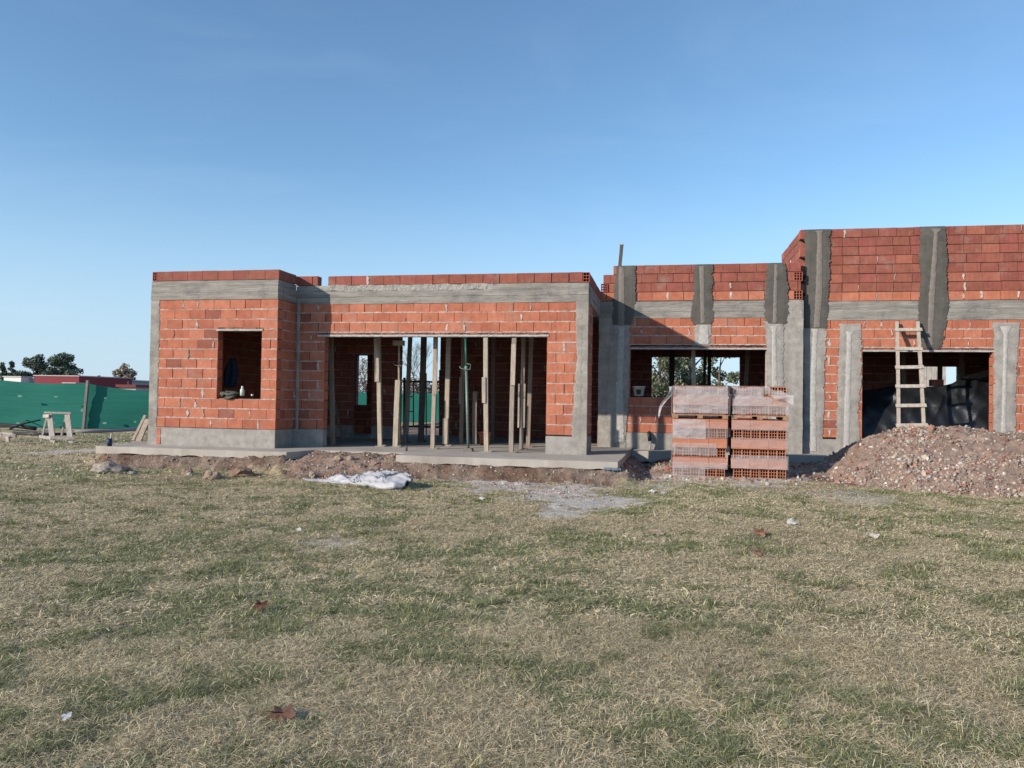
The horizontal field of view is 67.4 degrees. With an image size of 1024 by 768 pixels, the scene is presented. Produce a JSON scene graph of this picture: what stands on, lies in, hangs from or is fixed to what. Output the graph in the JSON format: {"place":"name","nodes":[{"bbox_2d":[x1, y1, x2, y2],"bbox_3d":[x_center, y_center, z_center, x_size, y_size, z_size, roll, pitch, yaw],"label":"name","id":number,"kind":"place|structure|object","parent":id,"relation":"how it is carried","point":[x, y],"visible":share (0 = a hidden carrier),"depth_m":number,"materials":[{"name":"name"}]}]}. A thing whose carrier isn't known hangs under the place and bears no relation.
{"place":"outdoors","nodes":[
{"label":"outdoors","id":0,"kind":"place"},
{"bbox_2d":[2,375,132,388],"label":"house","id":1,"kind":"structure","parent":0,"point":[111,382],"depth_m":91.23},
{"bbox_2d":[116,381,148,390],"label":"house","id":2,"kind":"structure","parent":0,"point":[128,386],"depth_m":84.85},
{"bbox_2d":[329,337,338,445],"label":"timber shore","id":3,"kind":"structure","parent":0,"point":[331,392],"depth_m":16.10,"materials":[{"name":"brown wood"}]},
{"bbox_2d":[374,337,386,446],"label":"timber shore","id":4,"kind":"structure","parent":0,"point":[377,362],"depth_m":16.07,"materials":[{"name":"brown wood"}]},
{"bbox_2d":[390,380,401,446],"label":"timber shore","id":5,"kind":"structure","parent":0,"point":[396,413],"depth_m":15.93,"materials":[{"name":"brown wood"}]},
{"bbox_2d":[401,337,411,442],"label":"timber shore","id":6,"kind":"structure","parent":0,"point":[407,399],"depth_m":17.42,"materials":[{"name":"brown wood"}]},
{"bbox_2d":[416,337,426,441],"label":"timber shore","id":7,"kind":"structure","parent":0,"point":[422,384],"depth_m":18.04,"materials":[{"name":"brown wood"}]},
{"bbox_2d":[427,337,438,448],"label":"timber shore","id":8,"kind":"structure","parent":0,"point":[434,391],"depth_m":15.50,"materials":[{"name":"brown wood"}]},
{"bbox_2d":[442,337,451,445],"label":"timber shore","id":9,"kind":"structure","parent":0,"point":[445,436],"depth_m":16.50,"materials":[{"name":"brown wood"}]},
{"bbox_2d":[458,337,466,444],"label":"timber shore","id":10,"kind":"structure","parent":0,"point":[461,400],"depth_m":17.15,"materials":[{"name":"brown wood"}]},
{"bbox_2d":[472,391,477,443],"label":"timber shore","id":11,"kind":"structure","parent":0,"point":[474,419],"depth_m":17.23,"materials":[{"name":"brown wood"}]},
{"bbox_2d":[481,337,492,451],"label":"timber shore","id":12,"kind":"structure","parent":0,"point":[485,394],"depth_m":14.93,"materials":[{"name":"brown wood"}]},
{"bbox_2d":[491,337,495,440],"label":"timber shore","id":13,"kind":"structure","parent":0,"point":[493,363],"depth_m":18.66,"materials":[{"name":"brown wood"}]},
{"bbox_2d":[0,432,1023,767],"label":"grass","id":14,"kind":"structure","parent":0,"point":[780,704],"depth_m":4.54,"materials":[{"name":"green plant"}]},
{"bbox_2d":[0,421,1023,767],"bbox_3d":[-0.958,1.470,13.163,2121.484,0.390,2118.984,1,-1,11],"label":"ground","id":15,"kind":"structure","parent":0,"point":[486,473],"depth_m":6.18,"materials":[{"name":"green plant"}]},
{"bbox_2d":[0,362,7,379],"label":"tree","id":16,"kind":"object","parent":15,"relation":"on","point":[3,369],"visible":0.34,"depth_m":129.84,"materials":[{"name":"green plant"}]},
{"bbox_2d":[0,430,16,441],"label":"trestle","id":17,"kind":"object","parent":15,"relation":"on","point":[7,436],"visible":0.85,"depth_m":21.08,"materials":[{"name":"brown wood"}]},
{"bbox_2d":[7,361,15,375],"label":"tree","id":18,"kind":"object","parent":15,"relation":"on","point":[11,369],"visible":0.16,"depth_m":129.86,"materials":[{"name":"green plant"}]},
{"bbox_2d":[0,423,36,429],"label":"pipe","id":19,"kind":"object","parent":15,"relation":"on","point":[27,427],"visible":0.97,"depth_m":26.48,"materials":[{"name":"black plastic"}]},
{"bbox_2d":[9,419,40,429],"bbox_3d":[-17.040,1.403,26.826,0.161,0.240,3.720,1,-1,-19],"label":"pipe","id":20,"kind":"object","parent":19,"relation":"on","point":[24,424],"visible":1,"depth_m":26.95,"materials":[{"name":"black plastic"}]},
{"bbox_2d":[13,354,48,376],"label":"tree","id":21,"kind":"object","parent":15,"relation":"on","point":[37,364],"visible":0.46,"depth_m":129.00,"materials":[{"name":"green plant"}]},
{"bbox_2d":[12,431,75,435],"bbox_3d":[-14.960,1.578,24.321,2.036,0.100,0.587,1,-1,-1],"label":"pipe","id":22,"kind":"object","parent":15,"relation":"on","point":[37,434],"visible":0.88,"depth_m":24.28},
{"bbox_2d":[39,412,74,442],"bbox_3d":[-12.540,1.216,21.182,1.363,0.900,0.475,0,-1,28],"label":"sawhorse","id":23,"kind":"object","parent":15,"relation":"on","point":[52,437],"visible":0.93,"depth_m":21.09,"materials":[{"name":"brown wood"}]},
{"bbox_2d":[40,352,83,374],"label":"tree","id":24,"kind":"object","parent":15,"relation":"on","point":[61,362],"visible":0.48,"depth_m":128.81,"materials":[{"name":"green plant"}]},
{"bbox_2d":[61,712,71,720],"bbox_3d":[-1.864,1.388,3.214,0.043,0.012,0.046,7,23,11],"label":"paper scrap","id":25,"kind":"object","parent":15,"relation":"on","point":[68,716],"visible":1,"depth_m":3.21,"materials":[{"name":"paper"}]},
{"bbox_2d":[0,380,148,428],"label":"net fence","id":26,"kind":"object","parent":15,"relation":"on","point":[88,404],"visible":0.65,"depth_m":28.98,"materials":[{"name":"green fabric"}]},
{"bbox_2d":[91,461,128,473],"bbox_3d":[-6.997,1.486,13.362,0.590,0.265,0.447,6,-1,0],"label":"rock","id":27,"kind":"object","parent":15,"relation":"on","point":[108,467],"visible":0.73,"depth_m":13.24,"materials":[{"name":"stone"}]},
{"bbox_2d":[75,427,147,432],"bbox_3d":[-13.774,1.632,27.465,0.445,0.150,3.673,0,-1,26],"label":"pipe","id":28,"kind":"object","parent":15,"relation":"on","point":[107,430],"visible":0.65,"depth_m":26.60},
{"bbox_2d":[112,363,136,379],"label":"bare tree","id":29,"kind":"object","parent":15,"relation":"on","point":[125,371],"visible":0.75,"depth_m":102.98,"materials":[{"name":"brown plant"}]},
{"bbox_2d":[132,415,145,440],"bbox_3d":[-8.120,0.953,16.730,0.065,0.556,0.306,0,-1,32],"label":"plank","id":30,"kind":"object","parent":15,"relation":"on","point":[138,428],"visible":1,"depth_m":16.71,"materials":[{"name":"brown wood"}]},
{"bbox_2d":[132,380,148,384],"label":"house","id":31,"kind":"structure","parent":15,"relation":"on","point":[139,382],"depth_m":103.79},
{"bbox_2d":[181,468,192,474],"bbox_3d":[-5.578,1.524,13.176,0.222,0.177,0.169,2,-1,11],"label":"rock","id":32,"kind":"object","parent":15,"relation":"on","point":[185,471],"visible":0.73,"depth_m":13.13,"materials":[{"name":"stone"}]},
{"bbox_2d":[202,469,221,479],"bbox_3d":[-4.934,1.519,12.621,0.253,0.229,0.213,1,-1,19],"label":"rock","id":33,"kind":"object","parent":15,"relation":"on","point":[213,474],"visible":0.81,"depth_m":12.56,"materials":[{"name":"stone"}]},
{"bbox_2d":[228,467,254,476],"bbox_3d":[-4.624,1.532,13.134,0.420,0.213,0.392,1,-1,-27],"label":"rock","id":34,"kind":"object","parent":15,"relation":"on","point":[242,472],"visible":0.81,"depth_m":13.02,"materials":[{"name":"stone"}]},
{"bbox_2d":[251,600,268,609],"bbox_3d":[-1.632,1.422,4.973,0.137,0.032,0.106,7,23,11],"label":"dead leaf","id":35,"kind":"object","parent":15,"relation":"on","point":[258,604],"visible":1,"depth_m":4.97,"materials":[{"name":"plant"}]},
{"bbox_2d":[260,704,294,725],"bbox_3d":[-0.998,1.406,3.290,0.150,0.033,0.123,7,23,11],"label":"dead leaf","id":36,"kind":"object","parent":15,"relation":"on","point":[283,713],"visible":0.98,"depth_m":3.29,"materials":[{"name":"plant"}]},
{"bbox_2d":[309,471,315,477],"bbox_3d":[-3.391,1.549,13.039,0.133,0.140,0.100,3,-1,11],"label":"rock","id":37,"kind":"object","parent":15,"relation":"on","point":[311,473],"visible":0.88,"depth_m":13.00,"materials":[{"name":"stone"}]},
{"bbox_2d":[333,455,342,460],"bbox_3d":[-3.108,1.329,13.741,0.162,0.118,0.104,-2,-1,0],"label":"rock","id":38,"kind":"object","parent":15,"relation":"on","point":[338,457],"visible":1,"depth_m":13.70,"materials":[{"name":"stone"}]},
{"bbox_2d":[346,455,353,460],"bbox_3d":[-2.900,1.336,13.770,0.147,0.123,0.105,-5,0,-12],"label":"rock","id":39,"kind":"object","parent":15,"relation":"on","point":[350,458],"visible":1,"depth_m":13.74,"materials":[{"name":"stone"}]},
{"bbox_2d":[303,470,412,488],"bbox_3d":[-2.367,1.475,12.277,2.130,0.251,0.691,0,-1,33],"label":"plastic sheet","id":40,"kind":"object","parent":15,"relation":"on","point":[387,479],"visible":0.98,"depth_m":11.84,"materials":[{"name":"plastic"}]},
{"bbox_2d":[358,374,366,392],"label":"bush","id":41,"kind":"object","parent":15,"relation":"on","point":[361,382],"visible":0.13,"depth_m":55.99,"materials":[{"name":"green plant"}]},
{"bbox_2d":[359,357,367,390],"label":"bare tree","id":42,"kind":"object","parent":15,"relation":"on","point":[364,361],"visible":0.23,"depth_m":65.91,"materials":[{"name":"grey plant"}]},
{"bbox_2d":[358,392,438,421],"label":"net fence","id":43,"kind":"object","parent":15,"relation":"on","point":[362,398],"visible":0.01,"depth_m":43.39,"materials":[{"name":"green fabric"}]},
{"bbox_2d":[402,375,419,393],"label":"bush","id":44,"kind":"object","parent":15,"relation":"on","point":[415,385],"visible":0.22,"depth_m":57.80,"materials":[{"name":"green plant"}]},
{"bbox_2d":[402,339,432,391],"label":"bare tree","id":45,"kind":"object","parent":15,"relation":"on","point":[416,366],"visible":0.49,"depth_m":61.43,"materials":[{"name":"grey plant"}]},
{"bbox_2d":[402,370,439,434],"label":"steel gate","id":46,"kind":"structure","parent":15,"relation":"on","point":[404,390],"depth_m":21.89,"materials":[{"name":"metal"}]},
{"bbox_2d":[411,380,438,393],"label":"bush","id":47,"kind":"object","parent":15,"relation":"on","point":[429,388],"visible":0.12,"depth_m":58.68,"materials":[{"name":"green plant"}]},
{"bbox_2d":[82,451,940,502],"bbox_3d":[-1.632,1.480,14.374,16.654,0.415,6.424,1,-1,11],"label":"debris","id":48,"kind":"object","parent":15,"relation":"on","point":[639,477],"visible":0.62,"depth_m":13.25,"materials":[{"name":"stone"}]},
{"bbox_2d":[96,224,1023,468],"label":"unfinished house","id":49,"kind":"structure","parent":15,"relation":"on","point":[813,317],"depth_m":15.97,"materials":[{"name":"brick"}]},
{"bbox_2d":[107,433,111,445],"bbox_3d":[-7.786,1.075,14.861,0.094,0.250,0.094,1,-1,11],"label":"can","id":50,"kind":"object","parent":49,"relation":"on","point":[109,441],"visible":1,"depth_m":14.82,"materials":[{"name":"blue metal"}]},
{"bbox_2d":[136,419,147,440],"bbox_3d":[-7.844,0.985,16.329,0.122,0.485,0.284,1,-1,18],"label":"plank","id":51,"kind":"object","parent":49,"relation":"on","point":[142,431],"visible":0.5,"depth_m":16.31,"materials":[{"name":"brown wood"}]},
{"bbox_2d":[220,391,238,399],"bbox_3d":[-5.611,0.223,15.187,0.433,0.174,0.127,1,-1,11],"label":"rag","id":52,"kind":"object","parent":49,"relation":"on","point":[226,395],"visible":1,"depth_m":15.16,"materials":[{"name":"fabric"}]},
{"bbox_2d":[223,358,238,387],"bbox_3d":[-6.009,-0.239,16.392,0.368,0.630,0.100,1,-1,11],"label":"hanging cloth","id":53,"kind":"object","parent":49,"relation":"hanging from","point":[231,374],"visible":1,"depth_m":16.37,"materials":[{"name":"blue fabric"}]},
{"bbox_2d":[240,386,243,395],"bbox_3d":[-5.337,0.139,15.198,0.084,0.192,0.084,1,-1,11],"label":"bottle","id":54,"kind":"object","parent":49,"relation":"on","point":[242,391],"visible":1,"depth_m":15.16,"materials":[{"name":"white plastic"}]},
{"bbox_2d":[335,400,343,441],"bbox_3d":[-3.997,0.766,17.630,0.388,1.104,0.039,0,-1,29],"label":"plank","id":55,"kind":"object","parent":49,"relation":"on","point":[339,424],"visible":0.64,"depth_m":17.60,"materials":[{"name":"brown wood"}]},
{"bbox_2d":[393,340,404,444],"bbox_3d":[-2.419,0.194,16.293,0.245,2.240,0.140,1,-1,11],"label":"steel prop","id":56,"kind":"object","parent":49,"relation":"on","point":[398,343],"visible":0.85,"depth_m":16.27,"materials":[{"name":"brown metal"}]},
{"bbox_2d":[478,432,491,444],"bbox_3d":[-0.602,1.212,17.073,0.300,0.286,0.300,1,-1,11],"label":"bucket","id":57,"kind":"object","parent":49,"relation":"on","point":[481,436],"visible":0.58,"depth_m":16.99,"materials":[{"name":"brown"}]},
{"bbox_2d":[618,243,623,265],"bbox_3d":[2.437,-2.462,17.469,0.189,1.457,0.080,1,-1,11],"label":"roof post","id":58,"kind":"object","parent":49,"relation":"on","point":[620,254],"visible":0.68,"depth_m":17.44,"materials":[{"name":"grey wood"}]},
{"bbox_2d":[632,386,645,395],"bbox_3d":[2.820,0.159,17.079,0.296,0.211,0.296,1,-1,11],"label":"bucket","id":59,"kind":"object","parent":49,"relation":"on","point":[638,390],"visible":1,"depth_m":16.97,"materials":[{"name":"white plastic"}]},
{"bbox_2d":[900,352,905,383],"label":"timber shore","id":60,"kind":"structure","parent":49,"relation":"on","point":[903,371],"depth_m":17.48,"materials":[{"name":"brown wood"}]},
{"bbox_2d":[862,378,988,437],"bbox_3d":[9.096,0.695,16.801,2.986,1.666,1.390,1,-1,11],"label":"plastic sheet","id":61,"kind":"object","parent":49,"relation":"on","point":[963,402],"visible":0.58,"depth_m":16.52,"materials":[{"name":"black plastic"}]},
{"bbox_2d":[929,380,943,385],"bbox_3d":[9.893,0.075,17.189,1.080,0.335,0.180,1,-1,11],"label":"brick stack","id":62,"kind":"object","parent":61,"relation":"on","point":[936,382],"visible":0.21,"depth_m":17.18,"materials":[{"name":"brick"}]},
{"bbox_2d":[962,369,988,378],"bbox_3d":[10.448,-0.185,17.222,0.663,0.324,0.050,1,-1,7],"label":"plank","id":63,"kind":"object","parent":61,"relation":"on","point":[981,374],"visible":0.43,"depth_m":17.20,"materials":[{"name":"brown wood"}]},
{"bbox_2d":[604,467,620,471],"bbox_3d":[1.687,1.439,12.896,0.278,0.090,0.074,1,-1,11],"label":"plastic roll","id":64,"kind":"object","parent":15,"relation":"on","point":[612,469],"visible":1,"depth_m":12.89,"materials":[{"name":"grey plastic"}]},
{"bbox_2d":[647,528,663,535],"bbox_3d":[1.479,1.517,7.898,0.175,0.035,0.137,7,23,11],"label":"dead leaf","id":65,"kind":"object","parent":15,"relation":"on","point":[657,532],"visible":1,"depth_m":7.89,"materials":[{"name":"plant"}]},
{"bbox_2d":[652,357,696,397],"bbox_3d":[7.875,-0.480,40.102,3.463,5.756,2.757,0,-1,26],"label":"tree","id":66,"kind":"object","parent":15,"relation":"on","point":[658,390],"visible":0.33,"depth_m":39.64,"materials":[{"name":"green plant"}]},
{"bbox_2d":[652,362,725,396],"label":"bush","id":67,"kind":"object","parent":15,"relation":"on","point":[678,373],"visible":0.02,"depth_m":51.72,"materials":[{"name":"green plant"}]},
{"bbox_2d":[661,357,717,394],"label":"tree","id":68,"kind":"object","parent":15,"relation":"on","point":[687,380],"visible":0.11,"depth_m":41.54,"materials":[{"name":"green plant"}]},
{"bbox_2d":[672,418,727,477],"bbox_3d":[3.347,1.142,13.792,0.964,1.083,0.971,1,-1,11],"label":"brick pallet","id":69,"kind":"object","parent":15,"relation":"on","point":[701,438],"visible":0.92,"depth_m":13.37,"materials":[{"name":"orange brick"}]},
{"bbox_2d":[658,386,728,418],"bbox_3d":[3.237,0.322,13.800,1.194,0.593,1.052,1,-1,11],"label":"brick pallet","id":70,"kind":"object","parent":69,"relation":"on","point":[715,398],"visible":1,"depth_m":13.40,"materials":[{"name":"orange brick"}]},
{"bbox_2d":[696,357,739,396],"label":"tree","id":71,"kind":"object","parent":15,"relation":"on","point":[731,377],"visible":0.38,"depth_m":40.08,"materials":[{"name":"green plant"}]},
{"bbox_2d":[748,548,764,555],"bbox_3d":[2.223,1.518,6.974,0.157,0.034,0.127,7,23,11],"label":"dead leaf","id":72,"kind":"object","parent":15,"relation":"on","point":[757,550],"visible":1,"depth_m":6.97,"materials":[{"name":"plant"}]},
{"bbox_2d":[728,419,786,478],"bbox_3d":[4.333,1.154,13.576,0.962,1.082,0.969,1,-1,12],"label":"brick pallet","id":73,"kind":"object","parent":15,"relation":"on","point":[762,444],"visible":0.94,"depth_m":13.17,"materials":[{"name":"orange brick"}]},
{"bbox_2d":[728,387,793,419],"bbox_3d":[4.364,0.330,13.559,1.001,0.582,1.067,1,-1,12],"label":"brick pallet","id":74,"kind":"object","parent":73,"relation":"on","point":[760,402],"visible":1,"depth_m":13.21,"materials":[{"name":"orange brick"}]},
{"bbox_2d":[728,386,733,415],"bbox_3d":[3.763,0.286,13.223,0.087,0.530,0.201,0,-1,36],"label":"brush","id":75,"kind":"object","parent":74,"relation":"on","point":[730,391],"visible":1,"depth_m":13.20,"materials":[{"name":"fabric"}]},
{"bbox_2d":[750,527,768,536],"bbox_3d":[2.547,1.518,7.917,0.210,0.038,0.170,7,23,11],"label":"dead leaf","id":76,"kind":"object","parent":15,"relation":"on","point":[760,531],"visible":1,"depth_m":7.91,"materials":[{"name":"plant"}]},
{"bbox_2d":[787,518,798,523],"bbox_3d":[3.113,1.526,8.515,0.130,0.033,0.129,7,23,11],"label":"paper scrap","id":77,"kind":"object","parent":15,"relation":"on","point":[791,521],"visible":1,"depth_m":8.52,"materials":[{"name":"paper"}]},
{"bbox_2d":[869,533,879,538],"bbox_3d":[3.684,1.536,7.814,0.105,0.028,0.104,7,23,11],"label":"paper scrap","id":78,"kind":"object","parent":15,"relation":"on","point":[873,534],"visible":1,"depth_m":7.80,"materials":[{"name":"paper"}]},
{"bbox_2d":[813,424,1023,497],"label":"rubble heap","id":79,"kind":"object","parent":15,"relation":"on","point":[964,460],"visible":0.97,"depth_m":12.54,"materials":[{"name":"gravel"}]},
{"bbox_2d":[895,321,927,427],"bbox_3d":[7.939,-0.129,15.341,0.565,2.397,1.575,0,-1,23],"label":"ladder","id":80,"kind":"object","parent":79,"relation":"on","point":[920,367],"visible":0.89,"depth_m":15.36,"materials":[{"name":"brown wood"}]},
{"bbox_2d":[923,367,945,386],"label":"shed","id":81,"kind":"structure","parent":15,"relation":"on","point":[929,373],"depth_m":35.84,"materials":[{"name":"white wood"}]},
{"bbox_2d":[506,337,517,452],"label":"timber shore","id":82,"kind":"structure","parent":0,"point":[512,393],"depth_m":14.83,"materials":[{"name":"brown wood"}]},
{"bbox_2d":[0,0,1023,398],"label":"sky","id":83,"kind":"structure","parent":0,"point":[139,139],"materials":[{"name":"blue"}]},
{"bbox_2d":[516,337,527,449],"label":"timber shore","id":84,"kind":"structure","parent":0,"point":[521,407],"depth_m":15.75,"materials":[{"name":"brown wood"}]},
{"bbox_2d":[524,337,533,446],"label":"timber shore","id":85,"kind":"structure","parent":0,"point":[529,397],"depth_m":16.64,"materials":[{"name":"brown wood"}]},
{"bbox_2d":[647,431,651,449],"bbox_3d":[3.009,1.254,16.847,0.092,0.441,0.154,1,-1,-1],"label":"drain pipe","id":86,"kind":"object","parent":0,"point":[649,435],"visible":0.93,"depth_m":16.79,"materials":[{"name":"grey plastic"}]},
{"bbox_2d":[669,350,674,397],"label":"timber shore","id":87,"kind":"structure","parent":0,"point":[671,367],"depth_m":19.18,"materials":[{"name":"brown wood"}]},
{"bbox_2d":[691,350,695,385],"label":"timber shore","id":88,"kind":"structure","parent":0,"point":[693,359],"depth_m":17.15,"materials":[{"name":"brown wood"}]},
{"bbox_2d":[703,350,705,385],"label":"timber shore","id":89,"kind":"structure","parent":0,"point":[704,367],"depth_m":18.83,"materials":[{"name":"brown wood"}]},
{"bbox_2d":[707,350,710,385],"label":"timber shore","id":90,"kind":"structure","parent":0,"point":[709,370],"depth_m":19.10,"materials":[{"name":"brown wood"}]},
{"bbox_2d":[744,346,749,386],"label":"timber shore","id":91,"kind":"structure","parent":0,"point":[747,356],"depth_m":17.67,"materials":[{"name":"brown wood"}]},
{"bbox_2d":[937,352,942,379],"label":"timber shore","id":92,"kind":"structure","parent":0,"point":[939,365],"depth_m":18.07,"materials":[{"name":"brown wood"}]},
{"bbox_2d":[958,353,964,378],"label":"timber shore","id":93,"kind":"structure","parent":0,"point":[961,365],"depth_m":17.52,"materials":[{"name":"brown wood"}]},
{"bbox_3d":[-0.854,1.288,15.023,0.180,0.053,0.140,1,-1,11],"label":"wood block","id":94,"kind":"object","parent":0,"visible":0},
{"bbox_2d":[459,337,471,448],"bbox_3d":[-0.902,0.167,15.057,0.275,2.185,0.140,1,-1,11],"label":"steel prop","id":95,"kind":"object","parent":94,"relation":"on","point":[465,368],"visible":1,"depth_m":15.03,"materials":[{"name":"metal"}]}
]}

